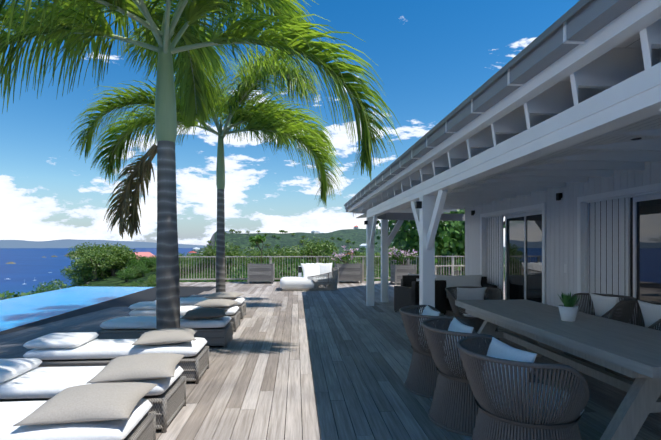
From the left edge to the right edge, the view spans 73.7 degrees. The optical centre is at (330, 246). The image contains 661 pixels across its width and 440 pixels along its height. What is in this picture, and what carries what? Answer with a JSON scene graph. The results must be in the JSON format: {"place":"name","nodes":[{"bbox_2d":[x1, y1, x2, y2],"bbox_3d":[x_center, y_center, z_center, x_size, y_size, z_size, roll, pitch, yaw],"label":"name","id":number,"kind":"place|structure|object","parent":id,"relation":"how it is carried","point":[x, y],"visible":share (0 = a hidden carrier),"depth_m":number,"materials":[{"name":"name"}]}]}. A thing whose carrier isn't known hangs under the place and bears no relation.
{"place":"outdoors","nodes":[
{"label":"outdoors","id":0,"kind":"place"},
{"bbox_2d":[0,286,152,331],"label":"pool water","id":1,"kind":"structure","parent":0,"point":[20,311],"depth_m":12.47,"materials":[{"name":"blue liquid"}]},
{"bbox_2d":[0,248,192,298],"bbox_3d":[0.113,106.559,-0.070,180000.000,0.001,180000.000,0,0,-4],"label":"sea","id":2,"kind":"structure","parent":0,"point":[30,266],"depth_m":2310.44,"materials":[{"name":"liquid"}]},
{"bbox_2d":[6,252,76,263],"bbox_3d":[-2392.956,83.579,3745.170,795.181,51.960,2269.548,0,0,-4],"label":"islets","id":3,"kind":"object","parent":2,"relation":"on","point":[43,256],"visible":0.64,"depth_m":4380.51,"materials":[{"name":"stone"}]},
{"bbox_2d":[0,239,205,247],"bbox_3d":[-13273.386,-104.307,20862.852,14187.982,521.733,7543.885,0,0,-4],"label":"island","id":4,"kind":"structure","parent":0,"point":[67,243],"depth_m":22392.72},
{"bbox_2d":[0,287,320,439],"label":"deck joists","id":5,"kind":"object","parent":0,"point":[146,295],"depth_m":11.82,"materials":[{"name":"grey wood"}]},
{"bbox_2d":[0,307,133,358],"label":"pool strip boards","id":6,"kind":"object","parent":5,"relation":"on","point":[11,345],"visible":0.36,"depth_m":8.24,"materials":[{"name":"grey wood"}]},
{"bbox_2d":[0,382,157,439],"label":"lounger","id":7,"kind":"object","parent":5,"relation":"on","point":[108,411],"visible":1,"depth_m":2.86,"materials":[{"name":"beige fabric"}]},
{"bbox_2d":[0,353,185,432],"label":"lounger","id":8,"kind":"object","parent":5,"relation":"on","point":[25,379],"visible":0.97,"depth_m":3.77,"materials":[{"name":"white fabric"}]},
{"bbox_2d":[23,328,208,383],"bbox_3d":[-2.478,1.279,5.235,1.925,0.560,0.773,0,0,-4],"label":"lounger","id":9,"kind":"object","parent":5,"relation":"on","point":[71,349],"visible":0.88,"depth_m":4.98,"materials":[{"name":"white fabric"}]},
{"bbox_2d":[98,308,232,347],"bbox_3d":[-2.575,1.280,7.028,1.926,0.560,0.738,0,0,-4],"label":"lounger","id":10,"kind":"object","parent":5,"relation":"on","point":[213,326],"visible":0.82,"depth_m":6.75,"materials":[{"name":"white fabric"}]},
{"bbox_2d":[128,299,239,331],"bbox_3d":[-2.702,1.279,8.281,1.926,0.560,0.762,0,0,-4],"label":"lounger","id":11,"kind":"object","parent":5,"relation":"on","point":[147,308],"visible":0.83,"depth_m":8.03,"materials":[{"name":"white fabric"}]},
{"bbox_2d":[155,292,245,318],"bbox_3d":[-2.848,1.280,9.601,1.920,0.559,0.747,0,0,-4],"label":"lounger","id":12,"kind":"object","parent":5,"relation":"on","point":[192,301],"visible":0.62,"depth_m":9.39,"materials":[{"name":"white fabric"}]},
{"bbox_2d":[0,0,402,329],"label":"palm","id":13,"kind":"object","parent":5,"relation":"on","point":[80,24],"visible":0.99,"depth_m":6.13,"materials":[{"name":"green plant"}]},
{"bbox_2d":[68,24,343,292],"bbox_3d":[-2.682,-1.682,10.648,6.250,6.482,5.956,0,0,-4],"label":"palm","id":14,"kind":"object","parent":5,"relation":"on","point":[269,122],"visible":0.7,"depth_m":10.64,"materials":[{"name":"green plant"}]},
{"bbox_2d":[247,235,273,283],"bbox_3d":[-2.941,0.532,18.715,1.062,2.054,1.087,0,0,-4],"label":"planter","id":15,"kind":"object","parent":5,"relation":"on","point":[259,272],"visible":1,"depth_m":18.22,"materials":[{"name":"grey wood"}]},
{"bbox_2d":[298,266,301,276],"bbox_3d":[-1.167,1.159,16.839,0.130,0.800,0.125,0,0,-4],"label":"lantern","id":16,"kind":"object","parent":5,"relation":"on","point":[299,271],"visible":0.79,"depth_m":16.78,"materials":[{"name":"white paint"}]},
{"bbox_2d":[280,263,338,290],"bbox_3d":[-0.759,1.090,15.964,2.118,0.939,1.419,0,0,-4],"label":"daybed","id":17,"kind":"object","parent":5,"relation":"on","point":[316,276],"visible":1,"depth_m":15.44,"materials":[{"name":"fabric"}]},
{"bbox_2d":[179,256,464,281],"bbox_3d":[0.439,0.998,19.515,14.420,1.122,0.140,0,0,-4],"label":"railing","id":18,"kind":"object","parent":5,"relation":"on","point":[363,278],"visible":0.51,"depth_m":19.31,"materials":[{"name":"grey wood"}]},
{"bbox_2d":[331,245,361,283],"bbox_3d":[0.654,0.765,18.831,1.275,1.589,1.255,0,0,-4],"label":"planter","id":19,"kind":"object","parent":5,"relation":"on","point":[349,272],"visible":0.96,"depth_m":18.43,"materials":[{"name":"grey wood"}]},
{"bbox_2d":[388,246,417,284],"bbox_3d":[2.947,0.784,18.225,1.281,1.550,1.115,0,0,-4],"label":"planter","id":20,"kind":"object","parent":5,"relation":"on","point":[397,272],"visible":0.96,"depth_m":17.92,"materials":[{"name":"grey wood"}]},
{"bbox_2d":[156,281,660,439],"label":"deck boards","id":21,"kind":"object","parent":5,"relation":"on","point":[359,355],"visible":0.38,"depth_m":5.14,"materials":[{"name":"grey wood"}]},
{"bbox_2d":[401,273,418,287],"bbox_3d":[2.377,1.141,12.043,0.850,0.836,0.850,0,0,6],"label":"armchair","id":22,"kind":"object","parent":5,"relation":"on","point":[407,280],"visible":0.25,"depth_m":11.65,"materials":[{"name":"wicker"}]},
{"bbox_2d":[394,278,445,314],"bbox_3d":[2.068,1.141,10.214,0.850,0.836,0.850,0,0,-24],"label":"armchair","id":23,"kind":"object","parent":5,"relation":"on","point":[405,296],"visible":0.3,"depth_m":9.95,"materials":[{"name":"wicker"}]},
{"bbox_2d":[399,305,472,398],"bbox_3d":[1.204,1.121,4.861,0.882,0.874,0.932,0,0,-4],"label":"dining chair","id":24,"kind":"object","parent":5,"relation":"on","point":[422,376],"visible":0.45,"depth_m":4.66,"materials":[{"name":"wicker"}]},
{"bbox_2d":[421,316,501,436],"bbox_3d":[1.272,1.121,3.984,0.882,0.874,0.931,0,0,-4],"label":"dining chair","id":25,"kind":"object","parent":5,"relation":"on","point":[454,407],"visible":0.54,"depth_m":3.77,"materials":[{"name":"wicker"}]},
{"bbox_2d":[435,275,496,309],"bbox_3d":[3.218,1.141,10.905,1.500,0.836,0.850,0,0,1],"label":"sofa","id":26,"kind":"object","parent":5,"relation":"on","point":[468,280],"visible":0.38,"depth_m":11.06,"materials":[{"name":"wicker"}]},
{"bbox_2d":[435,265,504,285],"bbox_3d":[5.926,1.303,17.336,3.820,1.112,0.140,0,0,-4],"label":"railing","id":27,"kind":"object","parent":5,"relation":"on","point":[460,270],"visible":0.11,"depth_m":17.22,"materials":[{"name":"grey wood"}]},
{"bbox_2d":[445,286,501,345],"bbox_3d":[2.366,1.121,7.276,0.932,0.874,0.882,0,0,-4],"label":"chair","id":28,"kind":"object","parent":5,"relation":"on","point":[469,293],"visible":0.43,"depth_m":7.32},
{"bbox_2d":[457,334,589,439],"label":"dining chair","id":29,"kind":"object","parent":5,"relation":"on","point":[516,398],"visible":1,"depth_m":2.81,"materials":[{"name":"wicker"}]},
{"bbox_2d":[455,299,660,439],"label":"dining table","id":30,"kind":"object","parent":5,"relation":"on","point":[629,350],"visible":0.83,"depth_m":4.04,"materials":[{"name":"grey wood"}]},
{"bbox_2d":[558,292,581,321],"bbox_3d":[2.592,0.651,4.781,0.266,0.317,0.255,0,0,-4],"label":"potted plant","id":31,"kind":"object","parent":30,"relation":"on","point":[568,309],"visible":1,"depth_m":4.73,"materials":[{"name":"white"}]},
{"bbox_2d":[465,162,660,325],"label":"house wall","id":32,"kind":"structure","parent":5,"relation":"on","point":[600,235],"depth_m":7.72,"materials":[{"name":"grey wood"}]},
{"bbox_2d":[564,293,637,363],"bbox_3d":[3.766,1.121,6.186,0.881,0.874,0.930,0,0,-4],"label":"dining chair","id":33,"kind":"object","parent":5,"relation":"on","point":[604,304],"visible":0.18,"depth_m":6.24,"materials":[{"name":"wicker"}]},
{"bbox_2d":[605,300,660,380],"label":"dining chair","id":34,"kind":"object","parent":5,"relation":"on","point":[648,315],"visible":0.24,"depth_m":5.53,"materials":[{"name":"wicker"}]},
{"bbox_2d":[0,0,579,246],"label":"sky","id":35,"kind":"structure","parent":0,"point":[430,56],"materials":[{"name":"blue"}]},
{"bbox_2d":[87,229,504,286],"bbox_3d":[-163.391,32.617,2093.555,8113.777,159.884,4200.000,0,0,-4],"label":"terrain","id":36,"kind":"structure","parent":0,"point":[357,236],"depth_m":617.89,"materials":[{"name":"green plant"}]},
{"bbox_2d":[0,291,29,299],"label":"bush","id":37,"kind":"object","parent":36,"relation":"on","point":[2,295],"visible":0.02,"depth_m":17.15,"materials":[{"name":"green plant"}]},
{"bbox_2d":[0,290,29,298],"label":"bush","id":38,"kind":"object","parent":36,"relation":"on","point":[10,296],"visible":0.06,"depth_m":40.61,"materials":[{"name":"green plant"}]},
{"bbox_2d":[30,279,72,294],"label":"bush","id":39,"kind":"object","parent":36,"relation":"on","point":[57,284],"visible":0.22,"depth_m":84.26,"materials":[{"name":"green plant"}]},
{"bbox_2d":[71,279,89,286],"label":"bush","id":40,"kind":"object","parent":36,"relation":"on","point":[75,284],"visible":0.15,"depth_m":226.40,"materials":[{"name":"green plant"}]},
{"bbox_2d":[60,264,110,285],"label":"bush","id":41,"kind":"object","parent":36,"relation":"on","point":[74,275],"visible":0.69,"depth_m":221.59,"materials":[{"name":"green plant"}]},
{"bbox_2d":[66,242,104,260],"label":"bush","id":42,"kind":"object","parent":36,"relation":"on","point":[79,251],"visible":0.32,"depth_m":248.06,"materials":[{"name":"green plant"}]},
{"bbox_2d":[71,257,109,273],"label":"bush","id":43,"kind":"object","parent":36,"relation":"on","point":[90,267],"visible":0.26,"depth_m":223.11,"materials":[{"name":"green plant"}]},
{"bbox_2d":[70,248,117,280],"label":"bush","id":44,"kind":"object","parent":36,"relation":"on","point":[96,260],"visible":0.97,"depth_m":220.15,"materials":[{"name":"green plant"}]},
{"bbox_2d":[84,251,118,276],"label":"bush","id":45,"kind":"object","parent":36,"relation":"on","point":[101,262],"visible":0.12,"depth_m":231.75,"materials":[{"name":"green plant"}]},
{"bbox_2d":[83,245,121,274],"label":"bush","id":46,"kind":"object","parent":36,"relation":"on","point":[99,250],"visible":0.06,"depth_m":238.78,"materials":[{"name":"green plant"}]},
{"bbox_2d":[96,242,135,256],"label":"bush","id":47,"kind":"object","parent":36,"relation":"on","point":[116,245],"visible":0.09,"depth_m":250.74,"materials":[{"name":"green plant"}]},
{"bbox_2d":[97,244,138,272],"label":"bush","id":48,"kind":"object","parent":36,"relation":"on","point":[117,250],"visible":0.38,"depth_m":239.07,"materials":[{"name":"green plant"}]},
{"bbox_2d":[102,248,136,275],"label":"bush","id":49,"kind":"object","parent":36,"relation":"on","point":[121,260],"visible":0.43,"depth_m":236.58,"materials":[{"name":"green plant"}]},
{"bbox_2d":[115,269,136,281],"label":"bush","id":50,"kind":"object","parent":36,"relation":"on","point":[126,276],"visible":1,"depth_m":207.26,"materials":[{"name":"green plant"}]},
{"bbox_2d":[121,282,141,286],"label":"bush","id":51,"kind":"object","parent":36,"relation":"on","point":[125,285],"visible":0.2,"depth_m":89.99,"materials":[{"name":"green plant"}]},
{"bbox_2d":[125,259,147,269],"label":"bush","id":52,"kind":"object","parent":36,"relation":"on","point":[137,264],"visible":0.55,"depth_m":229.24,"materials":[{"name":"green plant"}]},
{"bbox_2d":[128,255,151,266],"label":"bush","id":53,"kind":"object","parent":36,"relation":"on","point":[145,260],"visible":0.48,"depth_m":242.86,"materials":[{"name":"green plant"}]},
{"bbox_2d":[133,269,146,278],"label":"bush","id":54,"kind":"object","parent":36,"relation":"on","point":[138,274],"visible":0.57,"depth_m":220.44,"materials":[{"name":"green plant"}]},
{"bbox_2d":[135,265,150,276],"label":"bush","id":55,"kind":"object","parent":36,"relation":"on","point":[142,271],"visible":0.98,"depth_m":220.33,"materials":[{"name":"green plant"}]},
{"bbox_2d":[135,256,154,269],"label":"bush","id":56,"kind":"object","parent":36,"relation":"on","point":[150,260],"visible":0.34,"depth_m":246.70,"materials":[{"name":"green plant"}]},
{"bbox_2d":[144,278,155,286],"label":"bush","id":57,"kind":"object","parent":36,"relation":"on","point":[151,281],"visible":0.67,"depth_m":96.39,"materials":[{"name":"green plant"}]},
{"bbox_2d":[155,257,194,275],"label":"bush","id":58,"kind":"object","parent":36,"relation":"on","point":[183,261],"visible":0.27,"depth_m":98.90,"materials":[{"name":"green plant"}]},
{"bbox_2d":[179,262,198,278],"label":"bush","id":59,"kind":"object","parent":36,"relation":"on","point":[185,270],"visible":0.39,"depth_m":99.08,"materials":[{"name":"green plant"}]},
{"bbox_2d":[179,253,198,263],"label":"bush","id":60,"kind":"object","parent":36,"relation":"on","point":[189,258],"visible":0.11,"depth_m":142.16,"materials":[{"name":"green plant"}]},
{"bbox_2d":[181,273,197,281],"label":"bush","id":61,"kind":"object","parent":36,"relation":"on","point":[185,276],"visible":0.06,"depth_m":66.95,"materials":[{"name":"green plant"}]},
{"bbox_2d":[182,277,213,281],"bbox_3d":[-11.686,4.492,39.963,5.498,3.427,4.806,0,0,-7],"label":"bush","id":62,"kind":"object","parent":36,"relation":"on","point":[199,280],"visible":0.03,"depth_m":40.28,"materials":[{"name":"green plant"}]},
{"bbox_2d":[190,273,212,281],"bbox_3d":[-18.495,5.280,62.321,4.184,3.191,3.658,0,0,35],"label":"bush","id":63,"kind":"object","parent":36,"relation":"on","point":[194,276],"visible":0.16,"depth_m":61.87,"materials":[{"name":"green plant"}]},
{"bbox_2d":[192,254,214,273],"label":"bush","id":64,"kind":"object","parent":36,"relation":"on","point":[202,268],"visible":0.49,"depth_m":98.69,"materials":[{"name":"green plant"}]},
{"bbox_2d":[201,268,215,281],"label":"bush","id":65,"kind":"object","parent":36,"relation":"on","point":[212,273],"visible":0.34,"depth_m":76.54,"materials":[{"name":"green plant"}]},
{"bbox_2d":[195,241,240,270],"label":"bush","id":66,"kind":"object","parent":36,"relation":"on","point":[210,251],"visible":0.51,"depth_m":97.12,"materials":[{"name":"green plant"}]},
{"bbox_2d":[225,266,246,276],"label":"bush","id":67,"kind":"object","parent":36,"relation":"on","point":[235,271],"visible":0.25,"depth_m":86.27,"materials":[{"name":"green plant"}]},
{"bbox_2d":[228,247,265,265],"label":"bush","id":68,"kind":"object","parent":36,"relation":"on","point":[254,252],"visible":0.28,"depth_m":97.36,"materials":[{"name":"green plant"}]},
{"bbox_2d":[232,253,268,268],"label":"bush","id":69,"kind":"object","parent":36,"relation":"on","point":[248,260],"visible":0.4,"depth_m":93.33,"materials":[{"name":"green plant"}]},
{"bbox_2d":[225,267,284,281],"bbox_3d":[-4.862,3.379,26.857,4.707,4.704,5.384,0,0,-44],"label":"bush","id":70,"kind":"object","parent":36,"relation":"on","point":[236,276],"visible":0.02,"depth_m":26.85,"materials":[{"name":"green plant"}]},
{"bbox_2d":[126,226,399,267],"bbox_3d":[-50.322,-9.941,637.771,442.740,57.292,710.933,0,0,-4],"label":"houses","id":71,"kind":"structure","parent":36,"relation":"on","point":[148,254],"depth_m":641.20,"materials":[{"name":"red"}]},
{"bbox_2d":[265,257,285,269],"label":"bush","id":72,"kind":"object","parent":36,"relation":"on","point":[277,261],"visible":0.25,"depth_m":94.00,"materials":[{"name":"green plant"}]},
{"bbox_2d":[262,246,293,268],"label":"bush","id":73,"kind":"object","parent":36,"relation":"on","point":[277,253],"visible":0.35,"depth_m":97.44,"materials":[{"name":"green plant"}]},
{"bbox_2d":[260,258,306,281],"bbox_3d":[-2.557,3.242,27.742,5.045,5.046,5.771,0,0,-42],"label":"bush","id":74,"kind":"object","parent":36,"relation":"on","point":[277,273],"visible":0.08,"depth_m":27.63,"materials":[{"name":"green plant"}]},
{"bbox_2d":[277,249,315,271],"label":"bush","id":75,"kind":"object","parent":36,"relation":"on","point":[293,258],"visible":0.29,"depth_m":90.93,"materials":[{"name":"green plant"}]},
{"bbox_2d":[290,236,338,263],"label":"bush","id":76,"kind":"object","parent":36,"relation":"on","point":[317,250],"visible":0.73,"depth_m":91.80,"materials":[{"name":"green plant"}]},
{"bbox_2d":[332,260,359,270],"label":"bush","id":77,"kind":"object","parent":36,"relation":"on","point":[344,263],"visible":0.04,"depth_m":66.22,"materials":[{"name":"green plant"}]},
{"bbox_2d":[348,258,364,267],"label":"bush","id":78,"kind":"object","parent":36,"relation":"on","point":[357,261],"visible":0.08,"depth_m":91.14,"materials":[{"name":"green plant"}]},
{"bbox_2d":[353,253,389,268],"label":"bush","id":79,"kind":"object","parent":36,"relation":"on","point":[376,261],"visible":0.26,"depth_m":103.50,"materials":[{"name":"green plant"}]},
{"bbox_2d":[364,266,389,279],"bbox_3d":[6.876,4.659,62.712,4.846,3.986,5.544,0,0,31],"label":"bush","id":80,"kind":"object","parent":36,"relation":"on","point":[376,270],"visible":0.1,"depth_m":62.39,"materials":[{"name":"green plant"}]},
{"bbox_2d":[365,270,389,280],"bbox_3d":[4.177,3.519,26.750,5.986,4.428,5.232,0,0,-33],"label":"bush","id":81,"kind":"object","parent":36,"relation":"on","point":[375,276],"visible":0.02,"depth_m":26.85,"materials":[{"name":"green plant"}]},
{"bbox_2d":[375,208,504,275],"bbox_3d":[5.498,0.476,22.250,6.196,9.855,6.557,0,0,43],"label":"sea grape tree","id":82,"kind":"object","parent":36,"relation":"on","point":[452,241],"visible":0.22,"depth_m":20.82,"materials":[{"name":"green plant"}]},
{"bbox_2d":[344,0,660,319],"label":"veranda roof","id":83,"kind":"structure","parent":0,"point":[572,94],"depth_m":4.09,"materials":[{"name":"white paint"}]}
]}

